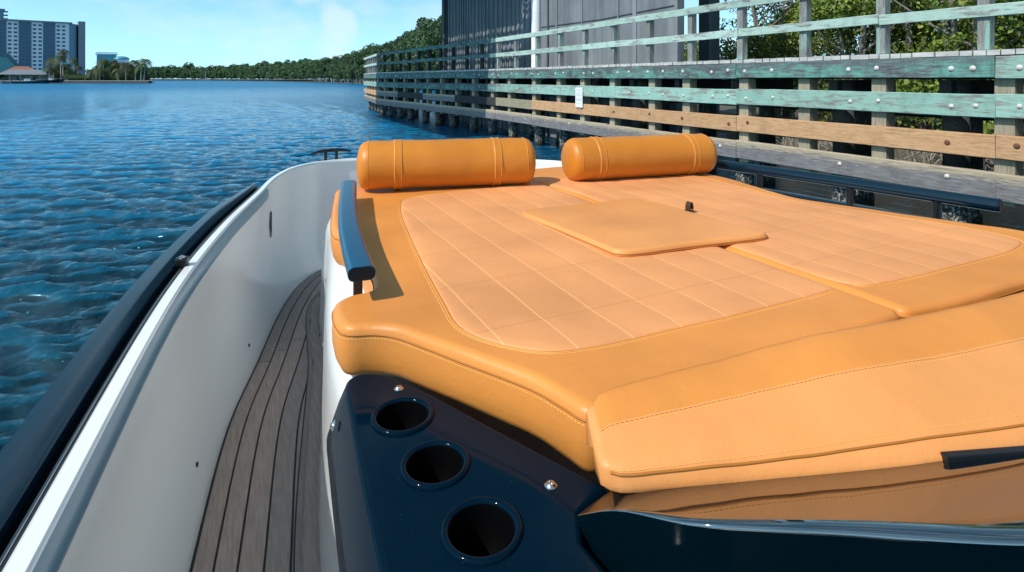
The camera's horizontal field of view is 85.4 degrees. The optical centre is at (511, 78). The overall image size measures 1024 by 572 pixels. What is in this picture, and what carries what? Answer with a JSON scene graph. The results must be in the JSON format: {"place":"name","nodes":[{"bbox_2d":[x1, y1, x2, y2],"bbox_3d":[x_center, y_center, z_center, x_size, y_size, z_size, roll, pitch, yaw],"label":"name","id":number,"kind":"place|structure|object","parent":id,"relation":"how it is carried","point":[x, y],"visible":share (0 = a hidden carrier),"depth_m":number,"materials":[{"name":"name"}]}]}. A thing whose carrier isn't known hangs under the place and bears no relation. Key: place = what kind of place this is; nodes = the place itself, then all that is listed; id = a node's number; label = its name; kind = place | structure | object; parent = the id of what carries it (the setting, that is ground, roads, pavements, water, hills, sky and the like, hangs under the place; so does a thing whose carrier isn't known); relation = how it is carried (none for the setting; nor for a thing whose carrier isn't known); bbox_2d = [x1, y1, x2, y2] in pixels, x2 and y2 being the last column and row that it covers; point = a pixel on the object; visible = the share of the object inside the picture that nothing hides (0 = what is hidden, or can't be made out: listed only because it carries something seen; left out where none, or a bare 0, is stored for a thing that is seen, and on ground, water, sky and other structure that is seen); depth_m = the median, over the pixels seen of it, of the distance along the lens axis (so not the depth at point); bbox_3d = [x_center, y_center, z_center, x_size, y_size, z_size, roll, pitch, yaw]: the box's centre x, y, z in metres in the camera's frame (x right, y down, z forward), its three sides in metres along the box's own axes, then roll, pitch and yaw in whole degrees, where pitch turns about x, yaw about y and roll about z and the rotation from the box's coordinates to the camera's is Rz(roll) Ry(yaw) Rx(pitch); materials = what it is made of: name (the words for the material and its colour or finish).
{"place":"outdoors","nodes":[
{"label":"outdoors","id":0,"kind":"place"},
{"bbox_2d":[0,8,7,18],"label":"tower","id":1,"kind":"structure","parent":0,"point":[2,14],"depth_m":560.72,"materials":[{"name":"blue glass"}]},
{"bbox_2d":[3,66,66,79],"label":"red roof house","id":2,"kind":"structure","parent":0,"point":[22,68],"depth_m":285.72,"materials":[{"name":"ceramic"}]},
{"bbox_2d":[31,80,148,80],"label":"lawn ground","id":3,"kind":"structure","parent":0,"point":[83,80],"depth_m":259.54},
{"bbox_2d":[0,52,19,72],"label":"glass building","id":4,"kind":"structure","parent":3,"relation":"on","point":[7,61],"depth_m":333.16,"materials":[{"name":"teal glass"}]},
{"bbox_2d":[0,69,48,80],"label":"boathouse","id":5,"kind":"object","parent":3,"relation":"on","point":[15,75],"visible":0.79,"depth_m":251.45,"materials":[{"name":"grey glass"}]},
{"bbox_2d":[0,19,84,74],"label":"apartment tower","id":6,"kind":"structure","parent":3,"relation":"on","point":[35,44],"depth_m":428.37,"materials":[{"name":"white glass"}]},
{"bbox_2d":[41,67,57,79],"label":"palm tree","id":7,"kind":"object","parent":3,"relation":"on","point":[49,69],"visible":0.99,"depth_m":243.98,"materials":[{"name":"green plant"}]},
{"bbox_2d":[44,57,59,79],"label":"palm tree","id":8,"kind":"object","parent":3,"relation":"on","point":[50,61],"visible":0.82,"depth_m":246.73,"materials":[{"name":"green plant"}]},
{"bbox_2d":[45,67,64,79],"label":"island tree","id":9,"kind":"object","parent":3,"relation":"on","point":[55,75],"visible":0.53,"depth_m":253.37,"materials":[{"name":"green plant"}]},
{"bbox_2d":[53,55,67,77],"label":"palm tree","id":10,"kind":"object","parent":3,"relation":"on","point":[60,58],"visible":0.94,"depth_m":245.84,"materials":[{"name":"green plant"}]},
{"bbox_2d":[55,50,71,78],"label":"palm tree","id":11,"kind":"object","parent":3,"relation":"on","point":[61,52],"visible":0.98,"depth_m":246.77,"materials":[{"name":"green plant"}]},
{"bbox_2d":[56,64,71,80],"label":"island tree","id":12,"kind":"object","parent":3,"relation":"on","point":[68,66],"visible":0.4,"depth_m":255.22,"materials":[{"name":"green plant"}]},
{"bbox_2d":[61,69,76,80],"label":"palm tree","id":13,"kind":"object","parent":3,"relation":"on","point":[69,72],"visible":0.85,"depth_m":248.58,"materials":[{"name":"green plant"}]},
{"bbox_2d":[68,58,78,71],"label":"palm tree","id":14,"kind":"object","parent":3,"relation":"on","point":[74,61],"visible":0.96,"depth_m":269.14,"materials":[{"name":"green plant"}]},
{"bbox_2d":[0,80,151,82],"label":"seawall","id":15,"kind":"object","parent":3,"relation":"on","point":[149,81],"visible":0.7,"depth_m":237.20,"materials":[{"name":"grey concrete"}]},
{"bbox_2d":[74,66,82,73],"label":"palm tree","id":16,"kind":"object","parent":3,"relation":"on","point":[76,67],"visible":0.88,"depth_m":284.15,"materials":[{"name":"green plant"}]},
{"bbox_2d":[84,69,100,80],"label":"palm tree","id":17,"kind":"object","parent":3,"relation":"on","point":[89,72],"visible":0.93,"depth_m":241.55,"materials":[{"name":"green plant"}]},
{"bbox_2d":[92,68,107,80],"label":"palm tree","id":18,"kind":"object","parent":3,"relation":"on","point":[102,71],"visible":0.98,"depth_m":242.34,"materials":[{"name":"green plant"}]},
{"bbox_2d":[96,59,110,80],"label":"palm tree","id":19,"kind":"object","parent":3,"relation":"on","point":[101,64],"visible":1,"depth_m":244.22,"materials":[{"name":"green plant"}]},
{"bbox_2d":[94,59,117,80],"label":"island tree","id":20,"kind":"object","parent":3,"relation":"on","point":[111,62],"visible":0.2,"depth_m":257.11,"materials":[{"name":"green plant"}]},
{"bbox_2d":[95,52,117,66],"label":"flat roof building","id":21,"kind":"structure","parent":3,"relation":"on","point":[104,55],"depth_m":400.59,"materials":[{"name":"blue glass"}]},
{"bbox_2d":[66,75,149,80],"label":"hedge","id":22,"kind":"object","parent":3,"relation":"on","point":[87,78],"visible":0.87,"depth_m":244.91,"materials":[{"name":"green plant"}]},
{"bbox_2d":[104,61,121,74],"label":"island tree","id":23,"kind":"object","parent":3,"relation":"on","point":[114,65],"visible":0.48,"depth_m":252.82,"materials":[{"name":"green plant"}]},
{"bbox_2d":[111,68,124,80],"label":"palm tree","id":24,"kind":"object","parent":3,"relation":"on","point":[119,73],"visible":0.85,"depth_m":242.48,"materials":[{"name":"green plant"}]},
{"bbox_2d":[117,62,133,80],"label":"palm tree","id":25,"kind":"object","parent":3,"relation":"on","point":[124,65],"visible":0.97,"depth_m":241.87,"materials":[{"name":"green plant"}]},
{"bbox_2d":[126,66,140,80],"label":"island tree","id":26,"kind":"object","parent":3,"relation":"on","point":[131,71],"visible":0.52,"depth_m":254.45,"materials":[{"name":"green plant"}]},
{"bbox_2d":[127,60,142,80],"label":"palm tree","id":27,"kind":"object","parent":3,"relation":"on","point":[135,62],"visible":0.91,"depth_m":242.96,"materials":[{"name":"green plant"}]},
{"bbox_2d":[134,68,148,80],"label":"island tree","id":28,"kind":"object","parent":3,"relation":"on","point":[137,73],"visible":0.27,"depth_m":257.89,"materials":[{"name":"green plant"}]},
{"bbox_2d":[138,58,152,80],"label":"palm tree","id":29,"kind":"object","parent":3,"relation":"on","point":[144,61],"visible":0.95,"depth_m":243.79,"materials":[{"name":"green plant"}]},
{"bbox_2d":[150,79,363,83],"bbox_3d":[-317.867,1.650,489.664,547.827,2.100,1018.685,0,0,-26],"label":"shore","id":30,"kind":"structure","parent":0,"point":[300,80],"depth_m":540.08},
{"bbox_2d":[133,64,148,80],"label":"palm tree","id":31,"kind":"object","parent":30,"relation":"on","point":[138,68],"visible":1,"depth_m":242.04,"materials":[{"name":"green plant"}]},
{"bbox_2d":[133,58,319,79],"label":"distant forest","id":32,"kind":"object","parent":30,"relation":"on","point":[289,70],"visible":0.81,"depth_m":515.27,"materials":[{"name":"green plant"}]},
{"bbox_2d":[307,61,314,81],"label":"broadleaf tree","id":33,"kind":"object","parent":30,"relation":"on","point":[309,74],"visible":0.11,"depth_m":319.43,"materials":[{"name":"green plant"}]},
{"bbox_2d":[309,60,318,77],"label":"broadleaf tree","id":34,"kind":"object","parent":30,"relation":"on","point":[312,66],"visible":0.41,"depth_m":309.63,"materials":[{"name":"green plant"}]},
{"bbox_2d":[313,61,323,81],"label":"broadleaf tree","id":35,"kind":"object","parent":30,"relation":"on","point":[315,66],"visible":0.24,"depth_m":306.49,"materials":[{"name":"green plant"}]},
{"bbox_2d":[315,66,322,81],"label":"broadleaf tree","id":36,"kind":"object","parent":30,"relation":"on","point":[316,73],"visible":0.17,"depth_m":302.74,"materials":[{"name":"green plant"}]},
{"bbox_2d":[316,61,324,77],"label":"broadleaf tree","id":37,"kind":"object","parent":30,"relation":"on","point":[322,74],"visible":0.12,"depth_m":293.66,"materials":[{"name":"green plant"}]},
{"bbox_2d":[317,59,330,80],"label":"broadleaf tree","id":38,"kind":"object","parent":30,"relation":"on","point":[323,67],"visible":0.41,"depth_m":289.45,"materials":[{"name":"green plant"}]},
{"bbox_2d":[324,58,337,81],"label":"broadleaf tree","id":39,"kind":"object","parent":30,"relation":"on","point":[326,75],"visible":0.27,"depth_m":282.46,"materials":[{"name":"green plant"}]},
{"bbox_2d":[328,61,339,81],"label":"broadleaf tree","id":40,"kind":"object","parent":30,"relation":"on","point":[331,74],"visible":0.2,"depth_m":271.45,"materials":[{"name":"green plant"}]},
{"bbox_2d":[333,63,343,81],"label":"broadleaf tree","id":41,"kind":"object","parent":30,"relation":"on","point":[335,68],"visible":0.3,"depth_m":262.75,"materials":[{"name":"green plant"}]},
{"bbox_2d":[335,58,344,81],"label":"broadleaf tree","id":42,"kind":"object","parent":30,"relation":"on","point":[338,77],"visible":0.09,"depth_m":259.09,"materials":[{"name":"green plant"}]},
{"bbox_2d":[338,59,348,82],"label":"broadleaf tree","id":43,"kind":"object","parent":30,"relation":"on","point":[339,68],"visible":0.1,"depth_m":250.63,"materials":[{"name":"green plant"}]},
{"bbox_2d":[342,58,353,82],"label":"broadleaf tree","id":44,"kind":"object","parent":30,"relation":"on","point":[347,60],"visible":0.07,"depth_m":237.25,"materials":[{"name":"green plant"}]},
{"bbox_2d":[344,54,355,82],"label":"broadleaf tree","id":45,"kind":"object","parent":30,"relation":"on","point":[348,56],"visible":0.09,"depth_m":233.76,"materials":[{"name":"green plant"}]},
{"bbox_2d":[345,59,358,82],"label":"broadleaf tree","id":46,"kind":"object","parent":30,"relation":"on","point":[347,69],"visible":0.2,"depth_m":230.38,"materials":[{"name":"green plant"}]},
{"bbox_2d":[348,50,360,82],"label":"broadleaf tree","id":47,"kind":"object","parent":30,"relation":"on","point":[353,59],"visible":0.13,"depth_m":224.53,"materials":[{"name":"green plant"}]},
{"bbox_2d":[353,52,365,80],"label":"broadleaf tree","id":48,"kind":"object","parent":30,"relation":"on","point":[358,60],"visible":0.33,"depth_m":212.47,"materials":[{"name":"green plant"}]},
{"bbox_2d":[359,54,371,78],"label":"broadleaf tree","id":49,"kind":"object","parent":30,"relation":"on","point":[363,71],"visible":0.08,"depth_m":199.09,"materials":[{"name":"green plant"}]},
{"bbox_2d":[360,46,375,69],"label":"broadleaf tree","id":50,"kind":"object","parent":30,"relation":"on","point":[365,53],"visible":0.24,"depth_m":204.59,"materials":[{"name":"green plant"}]},
{"bbox_2d":[362,43,381,50],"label":"broadleaf tree","id":51,"kind":"object","parent":30,"relation":"on","point":[369,45],"visible":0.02,"depth_m":226.75,"materials":[{"name":"green plant"}]},
{"bbox_2d":[369,48,379,55],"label":"broadleaf tree","id":52,"kind":"object","parent":30,"relation":"on","point":[374,52],"visible":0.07,"depth_m":186.95,"materials":[{"name":"green plant"}]},
{"bbox_2d":[376,43,393,71],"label":"broadleaf tree","id":53,"kind":"object","parent":30,"relation":"on","point":[381,49],"visible":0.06,"depth_m":173.53,"materials":[{"name":"green plant"}]},
{"bbox_2d":[380,41,393,66],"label":"broadleaf tree","id":54,"kind":"object","parent":30,"relation":"on","point":[386,49],"visible":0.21,"depth_m":171.56,"materials":[{"name":"green plant"}]},
{"bbox_2d":[386,40,399,71],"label":"broadleaf tree","id":55,"kind":"object","parent":30,"relation":"on","point":[396,66],"visible":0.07,"depth_m":159.22,"materials":[{"name":"green plant"}]},
{"bbox_2d":[394,34,410,71],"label":"broadleaf tree","id":56,"kind":"object","parent":30,"relation":"on","point":[402,39],"visible":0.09,"depth_m":151.97,"materials":[{"name":"green plant"}]},
{"bbox_2d":[395,31,416,66],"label":"broadleaf tree","id":57,"kind":"object","parent":30,"relation":"on","point":[410,43],"visible":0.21,"depth_m":145.68,"materials":[{"name":"green plant"}]},
{"bbox_2d":[402,28,424,71],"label":"broadleaf tree","id":58,"kind":"object","parent":30,"relation":"on","point":[406,54],"visible":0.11,"depth_m":141.96,"materials":[{"name":"green plant"}]},
{"bbox_2d":[411,25,438,70],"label":"broadleaf tree","id":59,"kind":"object","parent":30,"relation":"on","point":[416,42],"visible":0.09,"depth_m":130.08,"materials":[{"name":"green plant"}]},
{"bbox_2d":[415,17,441,70],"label":"broadleaf tree","id":60,"kind":"object","parent":30,"relation":"on","point":[424,24],"visible":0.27,"depth_m":124.89,"materials":[{"name":"green plant"}]},
{"bbox_2d":[415,15,441,30],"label":"broadleaf tree","id":61,"kind":"object","parent":30,"relation":"on","point":[418,21],"visible":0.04,"depth_m":149.88,"materials":[{"name":"green plant"}]},
{"bbox_2d":[423,20,441,69],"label":"broadleaf tree","id":62,"kind":"object","parent":30,"relation":"on","point":[437,39],"visible":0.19,"depth_m":121.58,"materials":[{"name":"green plant"}]},
{"bbox_2d":[0,0,1015,78],"label":"sky","id":63,"kind":"structure","parent":0,"point":[203,33],"materials":[{"name":"blue"}]},
{"bbox_2d":[0,79,1023,450],"bbox_3d":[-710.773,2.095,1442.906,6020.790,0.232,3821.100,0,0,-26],"label":"water","id":64,"kind":"structure","parent":0,"point":[110,193],"depth_m":12.29,"materials":[{"name":"blue liquid"}]},
{"bbox_2d":[12,79,44,83],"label":"moored boat","id":65,"kind":"object","parent":64,"relation":"on","point":[26,81],"visible":0.85,"depth_m":230.33,"materials":[{"name":"teal paint"}]},
{"bbox_2d":[113,56,129,73],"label":"domed building","id":66,"kind":"structure","parent":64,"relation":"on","point":[121,59],"depth_m":401.40,"materials":[{"name":"white glass"}]},
{"bbox_2d":[0,148,1023,571],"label":"motor boat","id":67,"kind":"object","parent":64,"relation":"on","point":[204,404],"visible":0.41,"depth_m":0.89,"materials":[{"name":"white plastic"}]},
{"bbox_2d":[535,167,562,172],"bbox_3d":[0.315,0.657,3.163,0.653,0.235,0.534,0,0,-26],"label":"bow cushion","id":68,"kind":"object","parent":67,"relation":"on","point":[550,169],"visible":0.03,"depth_m":3.29,"materials":[{"name":"orange leather"}]},
{"bbox_2d":[330,181,900,473],"bbox_3d":[-0.071,0.497,1.649,1.004,0.109,1.785,0,0,-26],"label":"sun pad","id":69,"kind":"object","parent":67,"relation":"on","point":[493,301],"visible":0.68,"depth_m":1.08,"materials":[{"name":"orange leather"}]},
{"bbox_2d":[356,137,535,190],"bbox_3d":[-0.265,0.351,2.304,0.736,0.207,0.206,0,0,-12],"label":"bolster pillow","id":70,"kind":"object","parent":69,"relation":"on","point":[399,164],"visible":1,"depth_m":2.22,"materials":[{"name":"leather"}]},
{"bbox_2d":[523,199,767,256],"bbox_3d":[0.378,0.435,1.701,0.521,0.052,0.594,0,0,-26],"label":"insert cushion","id":71,"kind":"object","parent":69,"relation":"on","point":[629,227],"visible":0.98,"depth_m":1.59,"materials":[{"name":"orange leather"}]},
{"bbox_2d":[531,171,1023,318],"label":"sun pad","id":72,"kind":"object","parent":67,"relation":"on","point":[902,266],"visible":0.71,"depth_m":1.51,"materials":[{"name":"orange leather"}]},
{"bbox_2d":[561,133,716,180],"bbox_3d":[0.587,0.356,2.534,0.749,0.196,0.196,0,0,-18],"label":"bolster pillow","id":73,"kind":"object","parent":72,"relation":"on","point":[593,158],"visible":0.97,"depth_m":2.45,"materials":[{"name":"leather"}]},
{"bbox_2d":[586,292,1023,492],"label":"backrest cushion","id":74,"kind":"object","parent":67,"relation":"on","point":[946,385],"visible":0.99,"depth_m":0.75,"materials":[{"name":"orange leather"}]},
{"bbox_2d":[442,0,683,138],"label":"building","id":75,"kind":"structure","parent":64,"relation":"in","point":[468,20],"depth_m":19.57,"materials":[{"name":"metal"}]},
{"bbox_2d":[364,0,1023,224],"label":"timber walkway","id":76,"kind":"structure","parent":64,"relation":"in","point":[863,134],"depth_m":9.24,"materials":[{"name":"wood"}]},
{"bbox_2d":[575,88,582,107],"bbox_3d":[1.768,0.500,14.613,0.014,0.520,0.354,0,0,-26],"label":"notice sign","id":77,"kind":"object","parent":76,"relation":"attached to","point":[578,97],"visible":1,"depth_m":14.59,"materials":[{"name":"white paper"}]},
{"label":"boat lift","id":78,"kind":"object","parent":64,"relation":"in","visible":0},
{"bbox_2d":[42,77,64,81],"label":"moored boat","id":79,"kind":"object","parent":78,"relation":"on","point":[51,80],"visible":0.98,"depth_m":230.23,"materials":[{"name":"black glass"}]},
{"bbox_2d":[697,104,1023,173],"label":"river bank","id":80,"kind":"structure","parent":0,"point":[731,135],"depth_m":16.55,"materials":[{"name":"soil"}]},
{"bbox_2d":[684,40,722,107],"bbox_3d":[8.251,-0.024,24.203,2.675,3.897,2.643,0,0,39],"label":"mangrove tree","id":81,"kind":"object","parent":80,"relation":"on","point":[685,51],"visible":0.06,"depth_m":24.17,"materials":[{"name":"green plant"}]},
{"bbox_2d":[697,0,726,138],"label":"steel column","id":82,"kind":"structure","parent":80,"relation":"on","point":[709,49],"depth_m":16.23,"materials":[{"name":"metal"}]},
{"bbox_2d":[698,0,827,117],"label":"mangrove tree","id":83,"kind":"object","parent":80,"relation":"on","point":[757,47],"visible":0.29,"depth_m":19.06,"materials":[{"name":"green plant"}]},
{"bbox_2d":[753,10,797,57],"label":"broadleaf tree","id":84,"kind":"object","parent":80,"relation":"on","point":[774,18],"visible":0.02,"depth_m":104.87,"materials":[{"name":"green plant"}]},
{"bbox_2d":[777,0,897,121],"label":"mangrove tree","id":85,"kind":"object","parent":80,"relation":"on","point":[825,114],"visible":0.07,"depth_m":17.87,"materials":[{"name":"green plant"}]},
{"bbox_2d":[786,0,934,120],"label":"mangrove tree","id":86,"kind":"object","parent":80,"relation":"on","point":[819,8],"visible":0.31,"depth_m":14.78,"materials":[{"name":"green plant"}]},
{"bbox_2d":[776,119,1023,175],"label":"dry brush","id":87,"kind":"object","parent":80,"relation":"on","point":[920,156],"visible":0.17,"depth_m":12.30,"materials":[{"name":"plant"}]},
{"bbox_2d":[824,0,1023,129],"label":"mangrove tree","id":88,"kind":"object","parent":80,"relation":"on","point":[900,31],"visible":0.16,"depth_m":14.38,"materials":[{"name":"green plant"}]},
{"bbox_2d":[856,5,1016,117],"bbox_3d":[13.621,-1.949,17.404,6.013,8.125,5.238,0,0,8],"label":"mangrove tree","id":89,"kind":"object","parent":80,"relation":"on","point":[919,39],"depth_m":17.10,"materials":[{"name":"green plant"}]},
{"bbox_2d":[894,0,1023,159],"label":"mangrove tree","id":90,"kind":"object","parent":80,"relation":"on","point":[953,39],"visible":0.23,"depth_m":11.57,"materials":[{"name":"green plant"}]},
{"bbox_2d":[990,0,1023,93],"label":"mangrove tree","id":91,"kind":"object","parent":80,"relation":"on","point":[1012,44],"visible":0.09,"depth_m":11.31,"materials":[{"name":"green plant"}]}
]}

